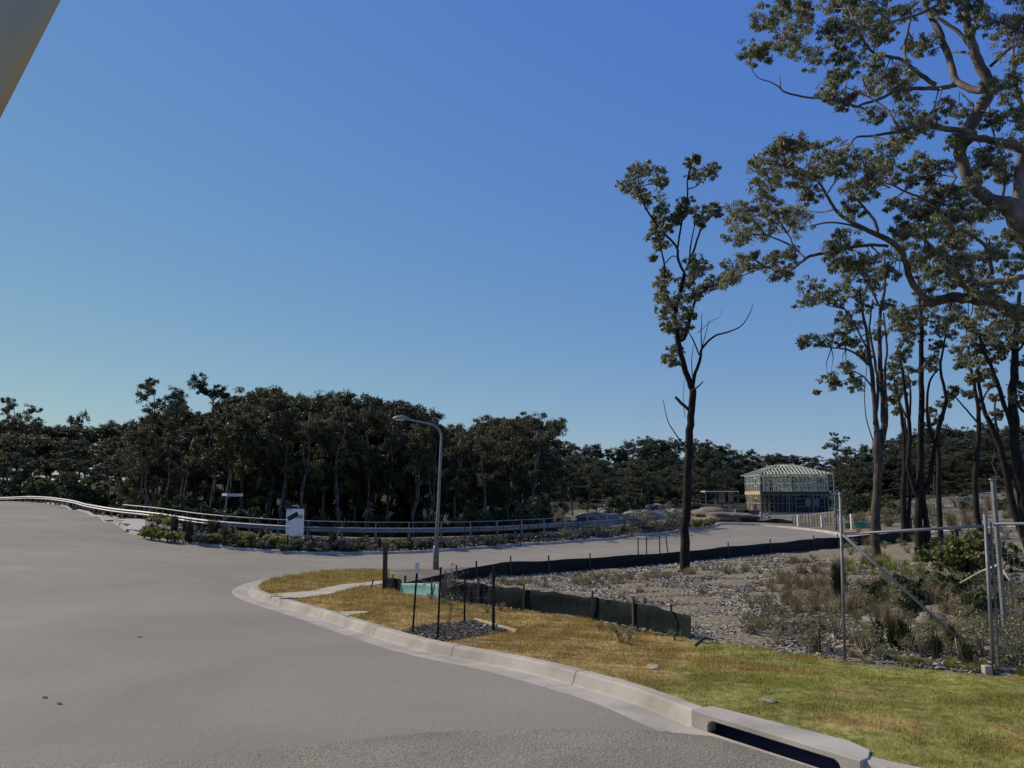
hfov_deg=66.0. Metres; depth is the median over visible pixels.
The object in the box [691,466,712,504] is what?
eucalyptus tree
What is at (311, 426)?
eucalyptus tree
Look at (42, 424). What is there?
eucalyptus tree
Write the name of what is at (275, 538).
shrub
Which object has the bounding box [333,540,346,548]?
sage shrub
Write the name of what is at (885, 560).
green grass tuft
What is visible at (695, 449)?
eucalyptus tree
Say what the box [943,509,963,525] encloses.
dry grass tuft
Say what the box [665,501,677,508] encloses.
green shrub
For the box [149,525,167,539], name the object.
shrub
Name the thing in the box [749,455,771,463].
eucalyptus tree
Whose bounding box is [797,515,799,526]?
white post
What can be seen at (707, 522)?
shrub
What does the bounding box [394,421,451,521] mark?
eucalyptus tree
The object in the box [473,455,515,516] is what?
eucalyptus tree
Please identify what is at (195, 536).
sage shrub
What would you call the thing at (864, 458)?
eucalyptus tree
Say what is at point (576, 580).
dry grass tuft
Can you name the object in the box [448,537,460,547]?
sage shrub
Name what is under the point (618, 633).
weed
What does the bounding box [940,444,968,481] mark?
eucalyptus tree
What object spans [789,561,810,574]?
dry grass tuft
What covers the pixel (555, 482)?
eucalyptus tree
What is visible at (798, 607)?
dry grass tuft
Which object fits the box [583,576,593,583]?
dry grass tuft
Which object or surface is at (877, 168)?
spreading gum tree
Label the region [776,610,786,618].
weed
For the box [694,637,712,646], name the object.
fallen branch
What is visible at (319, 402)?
eucalyptus tree
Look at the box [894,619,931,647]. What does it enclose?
dry grass tuft
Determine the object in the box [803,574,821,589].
dry grass tuft
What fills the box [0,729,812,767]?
road patch
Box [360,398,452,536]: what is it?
eucalyptus tree
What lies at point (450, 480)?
eucalyptus tree
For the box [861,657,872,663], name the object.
green grass tuft
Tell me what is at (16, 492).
green shrub
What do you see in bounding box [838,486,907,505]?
site fence
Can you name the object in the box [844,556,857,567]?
green grass tuft
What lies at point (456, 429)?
eucalyptus tree
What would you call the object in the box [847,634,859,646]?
weed
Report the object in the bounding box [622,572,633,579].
weed
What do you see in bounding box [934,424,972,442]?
eucalyptus tree
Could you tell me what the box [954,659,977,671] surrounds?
green grass tuft
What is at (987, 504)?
dry grass tuft
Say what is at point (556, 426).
eucalyptus tree
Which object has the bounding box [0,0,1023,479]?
sky
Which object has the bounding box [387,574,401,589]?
silt fence
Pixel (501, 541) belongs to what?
sage shrub
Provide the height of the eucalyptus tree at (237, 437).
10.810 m
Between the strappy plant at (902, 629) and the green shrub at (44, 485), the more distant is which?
the green shrub at (44, 485)
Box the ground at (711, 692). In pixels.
[3,478,1023,767]
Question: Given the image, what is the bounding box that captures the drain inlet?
[669,706,869,767]
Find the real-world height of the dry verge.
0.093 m
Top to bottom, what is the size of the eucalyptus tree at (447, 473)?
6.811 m
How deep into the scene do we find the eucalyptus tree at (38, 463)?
103.92 m
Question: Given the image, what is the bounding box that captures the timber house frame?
[740,464,842,514]
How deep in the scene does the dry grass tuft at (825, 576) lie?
20.92 m
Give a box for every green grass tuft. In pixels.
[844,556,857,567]
[845,563,857,571]
[846,647,861,657]
[858,558,868,564]
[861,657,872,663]
[866,556,883,567]
[868,567,880,574]
[876,558,887,565]
[880,556,898,563]
[880,557,898,570]
[895,563,917,574]
[896,654,910,661]
[900,560,908,565]
[906,654,920,663]
[908,553,920,561]
[909,562,928,574]
[910,661,921,667]
[917,561,929,566]
[918,658,931,666]
[939,658,956,667]
[943,654,959,663]
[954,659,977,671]
[968,659,993,670]
[972,658,987,666]
[1010,665,1023,675]
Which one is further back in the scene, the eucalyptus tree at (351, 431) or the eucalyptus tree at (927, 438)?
the eucalyptus tree at (927, 438)
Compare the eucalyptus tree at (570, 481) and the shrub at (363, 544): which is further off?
the eucalyptus tree at (570, 481)
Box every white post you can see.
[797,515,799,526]
[820,515,823,526]
[850,514,853,529]
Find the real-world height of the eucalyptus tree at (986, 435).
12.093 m
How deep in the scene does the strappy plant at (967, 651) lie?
9.76 m
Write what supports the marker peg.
on the ground at (711, 692)
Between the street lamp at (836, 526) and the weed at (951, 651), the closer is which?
the weed at (951, 651)
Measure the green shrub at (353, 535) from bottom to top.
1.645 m
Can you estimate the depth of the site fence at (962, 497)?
83.08 m
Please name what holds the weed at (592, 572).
on the ground at (711, 692)
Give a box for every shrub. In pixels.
[0,477,23,488]
[0,483,25,500]
[0,485,18,500]
[18,476,58,501]
[33,477,65,501]
[52,487,71,498]
[58,471,92,505]
[68,492,93,508]
[79,481,114,512]
[101,483,132,507]
[101,504,130,518]
[116,496,149,517]
[118,492,151,518]
[136,525,150,537]
[140,529,154,539]
[146,505,167,517]
[146,513,155,520]
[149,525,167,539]
[152,513,168,522]
[155,491,194,521]
[155,530,179,541]
[160,516,179,524]
[164,531,184,541]
[181,502,221,526]
[191,532,205,543]
[198,533,214,542]
[204,538,214,544]
[207,533,221,540]
[218,506,267,531]
[218,508,263,530]
[226,533,245,544]
[236,531,258,545]
[241,533,258,546]
[247,518,279,531]
[254,536,271,547]
[256,539,269,548]
[261,534,286,546]
[269,535,292,544]
[287,539,298,549]
[291,539,304,548]
[303,541,317,550]
[304,512,329,535]
[304,543,317,550]
[317,544,328,551]
[332,539,349,549]
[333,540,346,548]
[335,520,361,536]
[338,540,351,550]
[343,532,364,536]
[345,543,355,551]
[348,535,370,542]
[356,542,369,548]
[360,524,374,537]
[377,521,402,537]
[389,538,405,546]
[401,541,414,548]
[414,515,444,536]
[414,539,424,546]
[416,526,439,536]
[417,537,428,546]
[424,537,438,546]
[439,523,456,535]
[439,538,452,546]
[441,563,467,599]
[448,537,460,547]
[450,506,484,535]
[466,535,478,543]
[471,510,493,534]
[473,509,502,534]
[478,535,489,544]
[488,538,496,545]
[493,508,507,533]
[495,536,506,544]
[502,532,518,541]
[504,518,526,533]
[511,496,548,532]
[524,500,553,532]
[524,503,552,532]
[567,534,575,539]
[583,530,590,535]
[589,526,604,533]
[604,495,628,513]
[618,493,635,506]
[631,496,647,509]
[665,498,677,506]
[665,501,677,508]
[690,518,702,527]
[691,502,702,510]
[701,519,711,526]
[705,517,717,526]
[773,619,795,636]
[807,632,822,652]
[833,488,871,521]
[854,506,870,513]
[861,577,888,602]
[867,497,886,512]
[883,493,895,501]
[891,501,907,515]
[892,572,923,600]
[896,590,927,615]
[903,584,924,598]
[904,583,931,598]
[913,536,940,562]
[920,570,951,588]
[925,528,996,581]
[929,579,948,595]
[936,539,960,570]
[947,572,976,594]
[956,589,999,617]
[957,491,971,502]
[958,501,972,513]
[973,568,1012,585]
[975,586,999,618]
[989,540,1010,554]
[989,543,1023,573]
[990,476,1004,492]
[997,497,1007,510]
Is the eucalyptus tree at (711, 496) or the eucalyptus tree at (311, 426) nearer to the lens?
the eucalyptus tree at (311, 426)
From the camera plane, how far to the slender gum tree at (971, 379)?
32.95 m
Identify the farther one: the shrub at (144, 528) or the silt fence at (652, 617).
the shrub at (144, 528)
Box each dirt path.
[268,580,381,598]
[341,611,366,615]
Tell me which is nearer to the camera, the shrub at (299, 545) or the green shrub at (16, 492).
the shrub at (299, 545)
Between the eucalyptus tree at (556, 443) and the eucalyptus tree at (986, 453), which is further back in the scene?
the eucalyptus tree at (986, 453)
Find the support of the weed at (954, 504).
on the ground at (711, 692)
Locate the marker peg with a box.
[818,631,820,652]
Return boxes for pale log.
[960,564,1010,583]
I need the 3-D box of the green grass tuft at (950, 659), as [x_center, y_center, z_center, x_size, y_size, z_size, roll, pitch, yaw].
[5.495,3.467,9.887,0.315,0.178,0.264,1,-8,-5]
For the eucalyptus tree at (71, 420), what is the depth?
149.86 m
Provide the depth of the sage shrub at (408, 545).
45.47 m
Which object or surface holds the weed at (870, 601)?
on the ground at (711, 692)
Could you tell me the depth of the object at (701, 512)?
79.38 m
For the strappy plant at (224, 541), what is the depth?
45.64 m
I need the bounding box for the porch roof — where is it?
[0,0,60,117]
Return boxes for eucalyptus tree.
[0,396,46,500]
[0,421,44,482]
[0,433,42,483]
[0,434,51,481]
[0,452,18,477]
[0,452,29,486]
[8,458,57,500]
[22,423,61,480]
[25,440,79,476]
[28,425,83,477]
[37,424,93,479]
[40,438,95,501]
[48,437,98,478]
[50,458,82,496]
[62,408,93,479]
[65,426,104,476]
[71,460,112,485]
[72,441,119,501]
[80,426,126,492]
[82,456,122,495]
[91,436,126,488]
[95,419,139,481]
[110,430,163,518]
[114,419,141,491]
[114,421,161,515]
[115,453,151,518]
[123,425,191,518]
[125,445,175,510]
[127,425,177,518]
[132,427,165,518]
[135,377,192,506]
[136,411,179,501]
[147,413,184,499]
[148,412,211,502]
[148,433,202,505]
[158,390,189,497]
[158,431,214,496]
[168,414,217,500]
[168,447,232,519]
[175,425,215,510]
[180,372,229,500]
[181,417,238,500]
[182,412,237,512]
[189,404,257,511]
[195,418,233,506]
[198,457,257,510]
[208,387,269,510]
[209,402,263,518]
[210,405,256,508]
[211,400,285,511]
[220,395,252,512]
[223,436,281,511]
[228,404,269,509]
[230,385,287,521]
[231,435,290,521]
[242,389,289,532]
[244,391,295,522]
[254,402,317,518]
[255,440,324,523]
[259,411,308,518]
[260,393,345,506]
[260,398,304,533]
[272,423,330,534]
[277,448,332,524]
[279,397,338,518]
[283,389,330,517]
[283,405,341,503]
[286,391,356,518]
[291,400,362,533]
[295,413,345,526]
[302,389,378,524]
[304,443,352,526]
[306,420,374,533]
[313,416,395,526]
[319,406,358,534]
[324,391,378,523]
[324,440,384,535]
[326,407,401,532]
[333,452,398,527]
[338,428,387,536]
[353,395,385,516]
[353,396,398,527]
[353,401,411,527]
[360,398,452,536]
[364,440,443,536]
[369,420,420,523]
[376,426,428,526]
[376,455,431,527]
[377,399,445,537]
[380,414,445,536]
[384,428,462,526]
[393,496,432,536]
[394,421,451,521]
[395,424,435,536]
[406,436,437,533]
[409,432,460,513]
[422,427,486,520]
[422,465,462,527]
[427,426,467,535]
[427,458,478,527]
[435,422,464,524]
[441,429,480,516]
[442,425,463,519]
[442,435,478,535]
[453,463,498,535]
[456,440,496,506]
[456,440,507,512]
[459,436,524,535]
[463,421,498,510]
[466,414,518,509]
[472,430,551,525]
[473,427,507,534]
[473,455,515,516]
[479,418,549,524]
[482,417,516,524]
[487,419,533,511]
[488,416,528,525]
[488,450,531,533]
[504,418,562,527]
[513,411,562,514]
[513,448,555,533]
[514,418,577,529]
[515,429,570,529]
[517,429,554,497]
[529,478,566,499]
[539,417,574,503]
[550,477,584,501]
[551,454,585,514]
[555,462,582,490]
[562,442,581,471]
[562,444,597,473]
[562,453,585,467]
[565,472,601,499]
[572,464,610,512]
[578,444,612,470]
[580,455,598,476]
[581,462,605,491]
[582,476,614,502]
[584,459,620,510]
[591,478,629,512]
[597,447,617,470]
[597,459,612,474]
[603,470,635,503]
[604,467,641,491]
[611,446,629,468]
[611,461,627,476]
[616,439,645,461]
[616,484,640,507]
[620,472,651,501]
[623,463,646,499]
[624,456,648,487]
[628,449,651,469]
[631,471,672,501]
[633,435,657,458]
[633,471,662,504]
[635,441,660,471]
[640,457,670,493]
[645,438,668,459]
[648,466,682,500]
[652,450,671,467]
[652,470,681,507]
[655,437,680,464]
[656,454,679,490]
[661,471,696,502]
[667,438,684,466]
[668,450,693,473]
[671,461,695,489]
[672,474,695,509]
[676,472,707,500]
[680,458,713,489]
[683,439,714,457]
[684,444,713,465]
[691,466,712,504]
[692,448,718,479]
[695,470,731,501]
[697,439,715,466]
[703,457,744,490]
[706,451,735,478]
[707,448,721,475]
[711,471,738,507]
[712,444,735,470]
[717,467,749,489]
[717,478,745,501]
[726,478,767,501]
[727,460,743,468]
[728,450,745,470]
[730,469,757,487]
[734,457,761,478]
[738,449,760,472]
[744,477,781,495]
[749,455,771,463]
[753,462,773,477]
[760,455,780,477]
[775,452,785,471]
[776,456,796,479]
[776,470,796,487]
[786,454,800,464]
[792,456,814,466]
[799,462,826,480]
[807,455,830,471]
[816,458,839,476]
[817,479,866,509]
[820,470,839,499]
[821,432,850,467]
[827,466,863,499]
[829,466,853,505]
[829,469,866,499]
[835,461,870,481]
[839,456,860,467]
[840,446,861,466]
[846,467,896,500]
[851,477,883,494]
[853,453,872,464]
[859,443,873,463]
[860,468,899,498]
[868,457,899,477]
[870,466,913,497]
[871,456,894,488]
[872,440,892,456]
[883,446,898,457]
[883,461,901,497]
[884,437,895,450]
[886,443,901,457]
[888,453,901,461]
[889,478,931,500]
[892,451,932,494]
[895,430,915,449]
[899,445,929,460]
[899,457,951,493]
[912,427,934,447]
[912,438,928,448]
[912,447,965,490]
[917,413,945,494]
[924,439,951,452]
[924,459,959,494]
[926,427,950,436]
[931,481,963,496]
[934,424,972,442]
[934,452,971,493]
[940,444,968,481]
[944,437,980,469]
[950,426,973,439]
[950,450,998,481]
[953,448,1000,481]
[955,451,999,489]
[959,453,1012,478]
[959,462,1001,481]
[959,478,990,493]
[964,429,985,439]
[965,435,981,444]
[971,435,1023,467]
[972,417,1002,475]
[982,432,1008,443]
[984,437,1023,453]
[984,453,1012,490]
[999,425,1008,436]
[1000,432,1020,441]
[1006,452,1023,478]
[1019,435,1023,445]
[1020,425,1023,435]
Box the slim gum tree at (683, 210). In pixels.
[615,152,752,569]
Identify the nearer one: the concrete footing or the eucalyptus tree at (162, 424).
the concrete footing
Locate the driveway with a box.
[102,515,154,529]
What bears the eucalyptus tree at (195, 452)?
on the ground at (711, 692)
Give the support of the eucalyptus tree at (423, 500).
on the ground at (711, 692)
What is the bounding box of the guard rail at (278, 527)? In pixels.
[0,495,669,540]
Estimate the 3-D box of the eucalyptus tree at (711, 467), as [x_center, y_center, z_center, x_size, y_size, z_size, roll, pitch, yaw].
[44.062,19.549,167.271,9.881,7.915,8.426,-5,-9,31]
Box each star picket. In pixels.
[412,562,418,631]
[436,567,441,639]
[463,572,465,622]
[492,566,494,629]
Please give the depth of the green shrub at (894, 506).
72.53 m
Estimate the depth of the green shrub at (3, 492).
98.57 m
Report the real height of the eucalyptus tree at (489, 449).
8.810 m
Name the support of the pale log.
on the ground at (711, 692)
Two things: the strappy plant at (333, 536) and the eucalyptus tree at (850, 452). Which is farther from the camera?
the eucalyptus tree at (850, 452)
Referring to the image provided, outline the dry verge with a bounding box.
[845,529,869,532]
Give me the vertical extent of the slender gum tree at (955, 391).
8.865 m
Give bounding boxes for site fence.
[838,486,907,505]
[911,492,1015,511]
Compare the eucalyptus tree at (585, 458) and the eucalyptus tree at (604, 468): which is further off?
the eucalyptus tree at (585, 458)
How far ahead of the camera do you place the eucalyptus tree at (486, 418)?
77.29 m
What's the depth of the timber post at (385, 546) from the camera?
20.79 m
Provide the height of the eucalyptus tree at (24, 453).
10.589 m
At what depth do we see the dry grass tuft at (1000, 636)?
10.12 m
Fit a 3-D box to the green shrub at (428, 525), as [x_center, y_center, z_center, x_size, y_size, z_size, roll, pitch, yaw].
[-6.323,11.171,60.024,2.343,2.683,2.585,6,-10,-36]
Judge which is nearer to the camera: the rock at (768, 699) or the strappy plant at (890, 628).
the rock at (768, 699)
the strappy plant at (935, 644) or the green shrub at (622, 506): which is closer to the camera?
the strappy plant at (935, 644)
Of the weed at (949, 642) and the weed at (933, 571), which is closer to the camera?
the weed at (949, 642)
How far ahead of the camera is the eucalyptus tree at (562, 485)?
147.79 m
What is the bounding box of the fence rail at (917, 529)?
[844,525,983,534]
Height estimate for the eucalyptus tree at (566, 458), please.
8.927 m
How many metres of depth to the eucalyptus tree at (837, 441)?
139.63 m
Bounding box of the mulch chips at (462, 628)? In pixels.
[401,619,506,640]
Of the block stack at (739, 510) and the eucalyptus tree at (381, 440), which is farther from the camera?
the block stack at (739, 510)
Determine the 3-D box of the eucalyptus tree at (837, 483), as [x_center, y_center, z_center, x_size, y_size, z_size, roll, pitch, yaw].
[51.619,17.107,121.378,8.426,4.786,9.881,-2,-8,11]
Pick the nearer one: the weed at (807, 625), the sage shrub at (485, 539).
the weed at (807, 625)
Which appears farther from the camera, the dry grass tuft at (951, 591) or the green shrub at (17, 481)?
the green shrub at (17, 481)
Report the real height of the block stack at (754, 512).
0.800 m
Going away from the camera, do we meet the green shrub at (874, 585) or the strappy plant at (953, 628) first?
the strappy plant at (953, 628)
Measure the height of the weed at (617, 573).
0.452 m
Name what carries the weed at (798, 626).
on the ground at (711, 692)
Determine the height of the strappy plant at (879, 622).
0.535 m
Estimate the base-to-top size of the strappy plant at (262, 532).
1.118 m
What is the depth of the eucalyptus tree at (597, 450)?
226.69 m
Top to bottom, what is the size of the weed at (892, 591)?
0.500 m
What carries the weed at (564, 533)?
on the ground at (711, 692)
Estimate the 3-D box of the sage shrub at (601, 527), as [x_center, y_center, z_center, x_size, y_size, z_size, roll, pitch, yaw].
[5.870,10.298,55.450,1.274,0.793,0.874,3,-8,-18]
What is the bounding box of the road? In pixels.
[0,501,836,763]
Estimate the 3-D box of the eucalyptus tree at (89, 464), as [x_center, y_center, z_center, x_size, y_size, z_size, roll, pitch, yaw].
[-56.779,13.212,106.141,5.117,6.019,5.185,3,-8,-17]
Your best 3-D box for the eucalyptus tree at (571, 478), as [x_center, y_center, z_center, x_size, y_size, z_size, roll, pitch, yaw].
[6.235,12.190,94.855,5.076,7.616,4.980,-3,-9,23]
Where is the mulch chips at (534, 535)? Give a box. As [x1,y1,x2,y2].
[145,519,701,551]
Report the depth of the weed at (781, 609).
14.27 m
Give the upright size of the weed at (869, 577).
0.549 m
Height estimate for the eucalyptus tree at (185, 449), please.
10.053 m
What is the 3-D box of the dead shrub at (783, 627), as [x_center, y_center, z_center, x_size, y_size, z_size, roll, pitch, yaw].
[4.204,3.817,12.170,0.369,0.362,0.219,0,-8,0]
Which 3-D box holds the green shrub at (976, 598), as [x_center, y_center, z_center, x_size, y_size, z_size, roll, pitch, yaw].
[7.262,3.465,12.254,0.657,0.543,0.691,-2,-8,17]
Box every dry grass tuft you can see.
[497,575,509,584]
[504,578,514,585]
[516,577,527,585]
[541,579,549,586]
[571,575,580,583]
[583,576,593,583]
[723,565,734,574]
[729,566,738,572]
[740,563,749,571]
[763,581,779,592]
[765,573,777,583]
[772,575,787,583]
[773,568,786,578]
[773,588,788,601]
[775,585,802,602]
[777,590,812,613]
[779,575,794,589]
[780,567,796,582]
[781,592,794,605]
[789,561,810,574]
[789,571,804,587]
[800,578,816,590]
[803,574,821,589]
[804,597,822,611]
[807,563,819,573]
[809,588,829,603]
[810,571,827,585]
[812,558,826,566]
[817,598,833,614]
[818,570,830,585]
[826,590,853,614]
[834,590,868,613]
[845,605,864,625]
[846,587,869,601]
[851,568,859,574]
[857,615,881,643]
[859,547,870,557]
[860,537,869,544]
[865,600,887,617]
[869,582,896,605]
[875,602,908,625]
[882,515,894,526]
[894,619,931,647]
[913,604,947,631]
[920,584,947,604]
[924,582,952,601]
[930,596,956,614]
[930,618,969,643]
[932,611,964,634]
[942,583,959,596]
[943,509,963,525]
[958,511,974,525]
[972,605,988,625]
[979,505,987,516]
[980,607,1018,632]
[980,621,995,636]
[981,498,991,510]
[993,626,1023,657]
[1000,511,1010,518]
[1002,504,1017,517]
[1005,580,1023,604]
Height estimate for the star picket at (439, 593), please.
1.227 m
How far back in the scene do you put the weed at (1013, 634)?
10.06 m
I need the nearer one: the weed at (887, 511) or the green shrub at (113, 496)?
the weed at (887, 511)
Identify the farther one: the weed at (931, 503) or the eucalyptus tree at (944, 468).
the eucalyptus tree at (944, 468)
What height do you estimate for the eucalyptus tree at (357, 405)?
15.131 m
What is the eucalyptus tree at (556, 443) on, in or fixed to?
on the ground at (711, 692)
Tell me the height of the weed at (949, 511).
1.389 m
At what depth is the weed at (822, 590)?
15.90 m
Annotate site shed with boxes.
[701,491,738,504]
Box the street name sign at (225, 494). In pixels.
[222,492,242,532]
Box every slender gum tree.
[790,257,897,557]
[883,279,959,555]
[887,365,918,544]
[925,385,963,539]
[947,329,995,532]
[963,354,1023,547]
[969,292,1023,535]
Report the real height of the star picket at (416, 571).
1.264 m
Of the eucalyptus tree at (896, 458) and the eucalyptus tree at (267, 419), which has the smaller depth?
the eucalyptus tree at (267, 419)
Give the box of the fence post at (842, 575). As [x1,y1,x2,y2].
[838,492,846,660]
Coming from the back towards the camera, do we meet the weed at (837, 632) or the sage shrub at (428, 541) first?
the sage shrub at (428, 541)
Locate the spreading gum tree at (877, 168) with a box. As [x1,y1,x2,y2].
[717,0,1023,349]
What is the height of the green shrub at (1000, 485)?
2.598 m
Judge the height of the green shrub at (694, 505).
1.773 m
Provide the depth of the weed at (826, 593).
15.58 m
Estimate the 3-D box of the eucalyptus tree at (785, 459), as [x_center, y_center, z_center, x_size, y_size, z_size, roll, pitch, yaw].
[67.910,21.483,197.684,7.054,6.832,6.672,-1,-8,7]
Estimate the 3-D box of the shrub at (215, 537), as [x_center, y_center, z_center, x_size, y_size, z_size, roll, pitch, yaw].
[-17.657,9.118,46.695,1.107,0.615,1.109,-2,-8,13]
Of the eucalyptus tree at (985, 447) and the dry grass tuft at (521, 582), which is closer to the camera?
the dry grass tuft at (521, 582)
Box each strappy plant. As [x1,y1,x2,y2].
[167,510,180,532]
[181,518,187,530]
[183,517,194,541]
[198,515,204,529]
[205,515,215,533]
[214,517,220,532]
[218,522,230,545]
[229,524,237,540]
[259,527,266,537]
[327,525,338,550]
[376,536,382,547]
[823,554,850,597]
[867,612,885,647]
[883,615,899,648]
[892,612,911,653]
[925,626,947,660]
[942,619,965,647]
[955,635,976,665]
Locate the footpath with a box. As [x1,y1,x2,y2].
[847,525,1014,536]
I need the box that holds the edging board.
[474,618,517,632]
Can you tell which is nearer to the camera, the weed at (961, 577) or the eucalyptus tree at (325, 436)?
the weed at (961, 577)
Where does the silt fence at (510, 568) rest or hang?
on the ground at (711, 692)
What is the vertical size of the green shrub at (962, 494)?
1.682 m
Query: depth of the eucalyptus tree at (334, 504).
75.96 m
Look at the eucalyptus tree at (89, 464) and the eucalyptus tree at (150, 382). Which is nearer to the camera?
the eucalyptus tree at (150, 382)
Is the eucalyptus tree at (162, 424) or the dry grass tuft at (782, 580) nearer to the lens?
the dry grass tuft at (782, 580)
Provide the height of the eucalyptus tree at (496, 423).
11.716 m
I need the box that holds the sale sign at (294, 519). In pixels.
[285,503,312,547]
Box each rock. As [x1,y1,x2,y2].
[575,512,597,521]
[586,512,613,519]
[601,517,615,519]
[623,511,640,515]
[645,666,658,668]
[649,503,665,508]
[649,510,676,516]
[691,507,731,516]
[703,512,760,521]
[759,697,777,702]
[860,616,879,623]
[916,612,947,621]
[994,532,1009,538]
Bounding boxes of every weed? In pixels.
[482,603,491,613]
[495,602,505,610]
[541,574,550,579]
[558,527,570,537]
[590,570,603,581]
[591,528,600,536]
[594,572,603,581]
[594,619,604,628]
[599,569,614,578]
[606,624,636,643]
[609,525,620,534]
[611,575,624,583]
[613,571,626,580]
[622,521,641,536]
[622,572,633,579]
[624,508,650,529]
[624,629,635,638]
[631,508,656,526]
[642,572,652,580]
[648,517,665,531]
[658,502,680,524]
[658,515,677,530]
[665,508,681,528]
[667,629,680,639]
[685,567,696,574]
[692,631,706,642]
[697,563,708,570]
[734,610,760,628]
[737,616,769,634]
[738,591,764,609]
[743,614,775,632]
[752,595,775,612]
[759,591,776,605]
[759,604,776,624]
[762,603,778,615]
[767,630,786,644]
[773,602,794,615]
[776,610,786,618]
[787,555,797,563]
[788,616,811,629]
[788,617,808,633]
[796,586,815,599]
[796,591,814,603]
[796,617,820,632]
[796,628,830,651]
[800,623,832,650]
[801,593,818,609]
[801,610,827,630]
[802,605,815,614]
[812,584,832,598]
[815,589,835,601]
[821,616,852,638]
[823,595,836,603]
[843,541,858,554]
[845,583,882,608]
[846,615,892,653]
[846,620,887,643]
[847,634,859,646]
[849,512,868,521]
[849,597,874,615]
[852,524,863,531]
[856,630,897,659]
[860,571,876,582]
[861,595,881,606]
[863,594,875,608]
[869,572,892,582]
[870,586,891,605]
[880,506,899,516]
[880,507,896,517]
[880,540,891,548]
[881,517,893,526]
[884,595,905,613]
[885,584,908,605]
[886,578,896,591]
[893,513,900,523]
[894,600,922,618]
[894,633,923,655]
[896,538,908,546]
[896,610,919,624]
[900,627,931,656]
[913,578,935,593]
[914,619,945,638]
[916,567,945,576]
[927,499,935,509]
[927,507,942,519]
[929,517,936,525]
[938,631,962,654]
[939,591,962,608]
[939,645,960,662]
[942,508,957,518]
[943,600,958,615]
[946,605,993,631]
[947,496,962,507]
[948,602,980,625]
[951,615,988,640]
[952,573,982,581]
[955,505,972,518]
[956,616,1009,657]
[964,581,982,587]
[965,496,979,505]
[981,573,1015,597]
[981,584,1009,601]
[986,617,1023,656]
[987,635,1023,667]
[988,613,1023,648]
[988,636,1022,671]
[991,591,1016,612]
[996,581,1021,593]
[1000,602,1023,624]
[1004,587,1023,607]
[1006,571,1023,586]
[1007,588,1023,605]
[1008,598,1023,622]
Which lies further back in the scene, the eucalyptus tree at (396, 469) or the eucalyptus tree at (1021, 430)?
the eucalyptus tree at (1021, 430)
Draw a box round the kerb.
[44,502,920,767]
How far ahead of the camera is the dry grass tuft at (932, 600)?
14.02 m
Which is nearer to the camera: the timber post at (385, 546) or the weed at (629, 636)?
the weed at (629, 636)
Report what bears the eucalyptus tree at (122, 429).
on the ground at (711, 692)
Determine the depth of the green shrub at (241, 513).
58.06 m
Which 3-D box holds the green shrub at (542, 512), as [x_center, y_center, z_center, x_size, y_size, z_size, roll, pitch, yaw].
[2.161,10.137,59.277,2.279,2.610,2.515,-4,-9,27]
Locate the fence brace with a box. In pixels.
[842,533,958,658]
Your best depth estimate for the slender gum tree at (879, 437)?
29.48 m
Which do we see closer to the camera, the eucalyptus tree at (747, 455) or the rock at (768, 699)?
the rock at (768, 699)
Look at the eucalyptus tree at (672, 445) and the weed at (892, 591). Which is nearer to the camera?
the weed at (892, 591)
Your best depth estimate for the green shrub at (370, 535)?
59.48 m
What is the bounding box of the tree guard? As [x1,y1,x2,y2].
[414,579,491,634]
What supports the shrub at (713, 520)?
on the ground at (711, 692)
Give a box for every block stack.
[734,509,747,512]
[744,510,759,514]
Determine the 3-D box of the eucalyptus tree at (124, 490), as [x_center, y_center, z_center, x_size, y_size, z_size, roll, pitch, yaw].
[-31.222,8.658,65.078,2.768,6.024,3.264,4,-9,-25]
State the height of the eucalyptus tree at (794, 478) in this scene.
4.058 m
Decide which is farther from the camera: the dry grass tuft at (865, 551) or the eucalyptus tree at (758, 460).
the eucalyptus tree at (758, 460)
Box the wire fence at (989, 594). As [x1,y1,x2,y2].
[983,514,1023,671]
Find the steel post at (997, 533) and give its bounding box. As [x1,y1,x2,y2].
[988,479,1006,632]
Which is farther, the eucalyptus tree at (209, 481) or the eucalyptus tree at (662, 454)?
the eucalyptus tree at (662, 454)
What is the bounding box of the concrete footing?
[981,665,992,674]
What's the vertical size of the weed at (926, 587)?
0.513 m
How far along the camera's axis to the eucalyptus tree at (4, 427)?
131.24 m
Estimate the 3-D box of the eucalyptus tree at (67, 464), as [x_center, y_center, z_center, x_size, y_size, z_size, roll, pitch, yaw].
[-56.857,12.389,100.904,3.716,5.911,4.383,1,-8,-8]
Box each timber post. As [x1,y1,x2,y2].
[381,542,389,588]
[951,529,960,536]
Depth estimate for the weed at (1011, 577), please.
15.42 m
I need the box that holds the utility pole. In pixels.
[759,485,761,519]
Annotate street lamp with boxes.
[393,415,442,569]
[815,466,837,529]
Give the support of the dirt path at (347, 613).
on the ground at (711, 692)
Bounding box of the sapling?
[442,593,461,626]
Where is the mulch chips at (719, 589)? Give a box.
[396,552,1023,674]
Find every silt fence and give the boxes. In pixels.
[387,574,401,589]
[398,579,437,598]
[404,526,930,582]
[441,577,690,638]
[731,518,792,523]
[845,521,870,527]
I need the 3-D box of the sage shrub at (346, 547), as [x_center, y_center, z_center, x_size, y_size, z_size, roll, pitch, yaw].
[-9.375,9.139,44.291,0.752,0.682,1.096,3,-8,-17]
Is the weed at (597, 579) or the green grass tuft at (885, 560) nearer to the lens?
the green grass tuft at (885, 560)
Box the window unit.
[805,499,818,505]
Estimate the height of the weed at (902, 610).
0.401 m
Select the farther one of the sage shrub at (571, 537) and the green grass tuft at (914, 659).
the sage shrub at (571, 537)
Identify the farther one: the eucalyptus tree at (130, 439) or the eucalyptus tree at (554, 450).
the eucalyptus tree at (554, 450)
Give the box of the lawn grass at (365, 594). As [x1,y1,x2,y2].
[259,568,1023,767]

